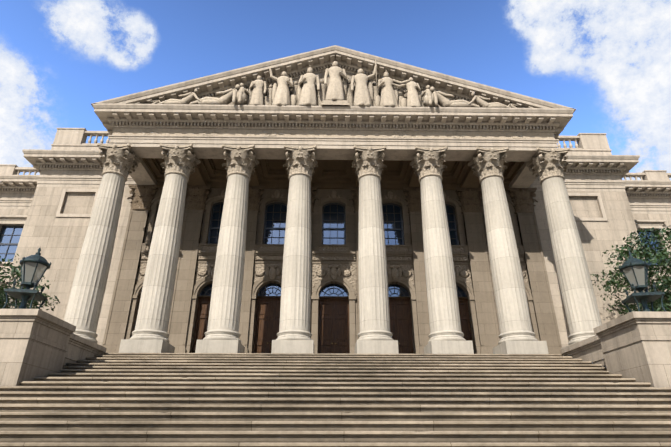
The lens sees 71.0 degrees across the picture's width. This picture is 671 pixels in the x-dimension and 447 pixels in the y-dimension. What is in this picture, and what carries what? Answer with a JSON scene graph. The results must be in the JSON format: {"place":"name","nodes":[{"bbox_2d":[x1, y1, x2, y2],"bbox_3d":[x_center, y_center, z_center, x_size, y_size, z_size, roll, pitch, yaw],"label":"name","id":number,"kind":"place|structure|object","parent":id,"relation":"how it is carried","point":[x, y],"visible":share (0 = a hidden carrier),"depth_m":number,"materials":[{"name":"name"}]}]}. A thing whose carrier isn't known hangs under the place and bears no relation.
{"place":"outdoors","nodes":[
{"label":"outdoors","id":0,"kind":"place"},
{"bbox_2d":[0,209,670,291],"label":"wing walls","id":1,"kind":"structure","parent":0,"point":[667,218],"depth_m":24.44,"materials":[{"name":"beige stone"}]},
{"bbox_2d":[0,227,663,264],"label":"wing glass","id":2,"kind":"object","parent":1,"relation":"in","point":[6,234],"depth_m":23.73,"materials":[{"name":"blue glass"}]},
{"bbox_2d":[0,225,666,263],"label":"wing window bars","id":3,"kind":"object","parent":1,"relation":"attached to","point":[1,231],"visible":0.15,"depth_m":23.81,"materials":[{"name":"black metal"}]},
{"bbox_2d":[0,215,670,284],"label":"wing trim","id":4,"kind":"structure","parent":1,"relation":"attached to","point":[21,219],"depth_m":23.88,"materials":[{"name":"beige stone"}]},
{"bbox_2d":[0,103,670,213],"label":"entablature","id":5,"kind":"structure","parent":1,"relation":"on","point":[207,131],"depth_m":19.57,"materials":[{"name":"stone"}]},
{"bbox_2d":[91,45,575,112],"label":"pediment","id":6,"kind":"structure","parent":5,"relation":"on","point":[351,62],"depth_m":20.27,"materials":[{"name":"stone"}]},
{"bbox_2d":[144,60,522,107],"bbox_3d":[-0.010,-5.949,20.200,16.476,2.770,1.014,0,-25,-1],"label":"pediment sculpture","id":7,"kind":"object","parent":6,"relation":"attached to","point":[340,89],"visible":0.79,"depth_m":19.75,"materials":[{"name":"beige stone"}]},
{"bbox_2d":[0,128,670,179],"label":"balustrade","id":8,"kind":"object","parent":5,"relation":"on","point":[585,143],"visible":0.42,"depth_m":23.74,"materials":[{"name":"stone"}]},
{"bbox_2d":[0,0,670,179],"label":"sky","id":9,"kind":"structure","parent":0,"point":[608,61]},
{"label":"ground","id":10,"kind":"structure","parent":0,"visible":0},
{"bbox_2d":[0,254,59,310],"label":"tree","id":11,"kind":"object","parent":10,"relation":"on","point":[13,271],"visible":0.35,"depth_m":16.80,"materials":[{"name":"green plant"}]},
{"bbox_2d":[4,187,650,353],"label":"back wall","id":12,"kind":"structure","parent":10,"relation":"on","point":[59,241],"depth_m":21.24,"materials":[{"name":"stone"}]},
{"bbox_2d":[127,184,157,210],"bbox_3d":[-8.985,-1.139,21.944,1.471,1.260,0.618,0,-25,-1],"label":"pilaster capital","id":13,"kind":"object","parent":12,"relation":"attached to","point":[142,198],"visible":0.85,"depth_m":21.83,"materials":[{"name":"stone"}]},
{"bbox_2d":[185,185,211,211],"bbox_3d":[-6.485,-1.121,21.982,1.471,1.260,0.618,0,-25,-1],"label":"pilaster capital","id":14,"kind":"object","parent":12,"relation":"attached to","point":[196,198],"visible":0.83,"depth_m":21.86,"materials":[{"name":"stone"}]},
{"bbox_2d":[248,186,264,211],"bbox_3d":[-3.985,-1.103,22.020,1.471,1.260,0.618,0,-25,-1],"label":"pilaster capital","id":15,"kind":"object","parent":12,"relation":"attached to","point":[255,194],"visible":0.56,"depth_m":21.89,"materials":[{"name":"stone"}]},
{"bbox_2d":[135,297,473,353],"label":"doors","id":16,"kind":"structure","parent":12,"relation":"in","point":[333,320],"depth_m":19.91,"materials":[{"name":"brown wood"}]},
{"bbox_2d":[157,202,466,296],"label":"window bars","id":17,"kind":"object","parent":12,"relation":"attached to","point":[337,228],"depth_m":21.66,"materials":[{"name":"black metal"}]},
{"bbox_2d":[311,186,318,211],"bbox_3d":[-1.486,-1.085,22.058,1.471,1.260,0.618,0,-25,-1],"label":"pilaster capital","id":18,"kind":"object","parent":12,"relation":"attached to","point":[313,191],"visible":0.23,"depth_m":22.01,"materials":[{"name":"stone"}]},
{"bbox_2d":[55,189,607,353],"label":"wall trim","id":19,"kind":"structure","parent":12,"relation":"attached to","point":[199,284],"depth_m":20.77,"materials":[{"name":"stone"}]},
{"bbox_2d":[135,190,529,295],"bbox_3d":[-0.072,0.756,21.133,17.365,5.120,0.193,0,-25,-1],"label":"ornament","id":20,"kind":"object","parent":19,"relation":"attached to","point":[319,272],"visible":0.44,"depth_m":20.62,"materials":[{"name":"stone"}]},
{"bbox_2d":[102,209,561,353],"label":"pilasters","id":21,"kind":"object","parent":12,"relation":"attached to","point":[125,284],"visible":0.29,"depth_m":20.28,"materials":[{"name":"stone"}]},
{"bbox_2d":[201,204,465,296],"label":"window glass panes","id":22,"kind":"object","parent":12,"relation":"in","point":[327,224],"depth_m":21.69,"materials":[{"name":"blue glass"}]},
{"bbox_2d":[349,186,358,212],"bbox_3d":[1.339,-1.065,22.100,1.471,1.260,0.618,0,-25,-1],"label":"pilaster capital","id":23,"kind":"object","parent":12,"relation":"attached to","point":[354,191],"visible":0.33,"depth_m":22.01,"materials":[{"name":"stone"}]},
{"bbox_2d":[403,187,421,212],"bbox_3d":[3.839,-1.047,22.138,1.471,1.260,0.618,0,-25,-1],"label":"pilaster capital","id":24,"kind":"object","parent":12,"relation":"attached to","point":[413,196],"visible":0.52,"depth_m":22.00,"materials":[{"name":"stone"}]},
{"bbox_2d":[455,187,482,213],"bbox_3d":[6.338,-1.029,22.176,1.471,1.260,0.618,0,-25,-1],"label":"pilaster capital","id":25,"kind":"object","parent":12,"relation":"attached to","point":[470,200],"visible":0.9,"depth_m":22.05,"materials":[{"name":"stone"}]},
{"bbox_2d":[508,188,537,213],"bbox_3d":[8.838,-1.012,22.214,1.471,1.260,0.618,0,-25,-1],"label":"pilaster capital","id":26,"kind":"object","parent":12,"relation":"attached to","point":[522,200],"visible":0.9,"depth_m":22.10,"materials":[{"name":"stone"}]},
{"bbox_2d":[0,353,670,446],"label":"stairs","id":27,"kind":"structure","parent":10,"relation":"on","point":[295,400],"depth_m":9.03,"materials":[{"name":"stone"}]},
{"bbox_2d":[119,143,200,352],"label":"column","id":28,"kind":"structure","parent":27,"relation":"on","point":[150,334],"depth_m":17.14,"materials":[{"name":"stone"}]},
{"bbox_2d":[195,144,258,352],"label":"column","id":29,"kind":"structure","parent":27,"relation":"on","point":[222,334],"depth_m":17.18,"materials":[{"name":"stone"}]},
{"bbox_2d":[271,145,317,352],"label":"column","id":30,"kind":"structure","parent":27,"relation":"on","point":[294,334],"depth_m":17.21,"materials":[{"name":"stone"}]},
{"bbox_2d":[352,145,398,353],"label":"column","id":31,"kind":"structure","parent":27,"relation":"on","point":[375,334],"depth_m":17.25,"materials":[{"name":"stone"}]},
{"bbox_2d":[410,146,473,353],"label":"column","id":32,"kind":"structure","parent":27,"relation":"on","point":[446,335],"depth_m":17.29,"materials":[{"name":"stone"}]},
{"bbox_2d":[468,146,548,353],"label":"column","id":33,"kind":"structure","parent":27,"relation":"on","point":[517,333],"depth_m":17.34,"materials":[{"name":"stone"}]},
{"bbox_2d":[0,309,670,387],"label":"stair pedestal walls","id":34,"kind":"structure","parent":10,"relation":"on","point":[34,343],"depth_m":11.25,"materials":[{"name":"stone"}]},
{"bbox_2d":[2,248,50,308],"bbox_3d":[-7.995,1.514,12.326,0.791,1.972,0.791,5,-26,-11],"label":"lamp","id":35,"kind":"object","parent":34,"relation":"on","point":[35,267],"visible":0.88,"depth_m":12.22,"materials":[{"name":"green metal"}]},
{"bbox_2d":[618,251,666,312],"bbox_3d":[8.103,1.629,12.570,0.791,1.972,0.791,-5,-26,9],"label":"lamp","id":36,"kind":"object","parent":34,"relation":"on","point":[633,270],"visible":0.81,"depth_m":12.47,"materials":[{"name":"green metal"}]},
{"bbox_2d":[590,227,670,314],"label":"tree","id":37,"kind":"object","parent":10,"relation":"on","point":[652,256],"visible":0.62,"depth_m":17.72,"materials":[{"name":"green plant"}]},
{"bbox_3d":[-0.042,7.040,16.179,29.200,4.408,3.710,0,-25,-1],"label":"podium landing","id":38,"kind":"object","parent":10,"relation":"on","visible":0},
{"bbox_2d":[64,143,141,346],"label":"column","id":39,"kind":"structure","parent":38,"relation":"on","point":[83,309],"depth_m":17.40,"materials":[{"name":"stone"}]},
{"bbox_2d":[142,158,523,190],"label":"portico ceiling","id":40,"kind":"structure","parent":39,"relation":"on","point":[328,174],"depth_m":21.90,"materials":[{"name":"stone"}]},
{"bbox_2d":[525,147,601,348],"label":"column","id":41,"kind":"structure","parent":38,"relation":"on","point":[547,167],"depth_m":17.65,"materials":[{"name":"stone"}]}
]}

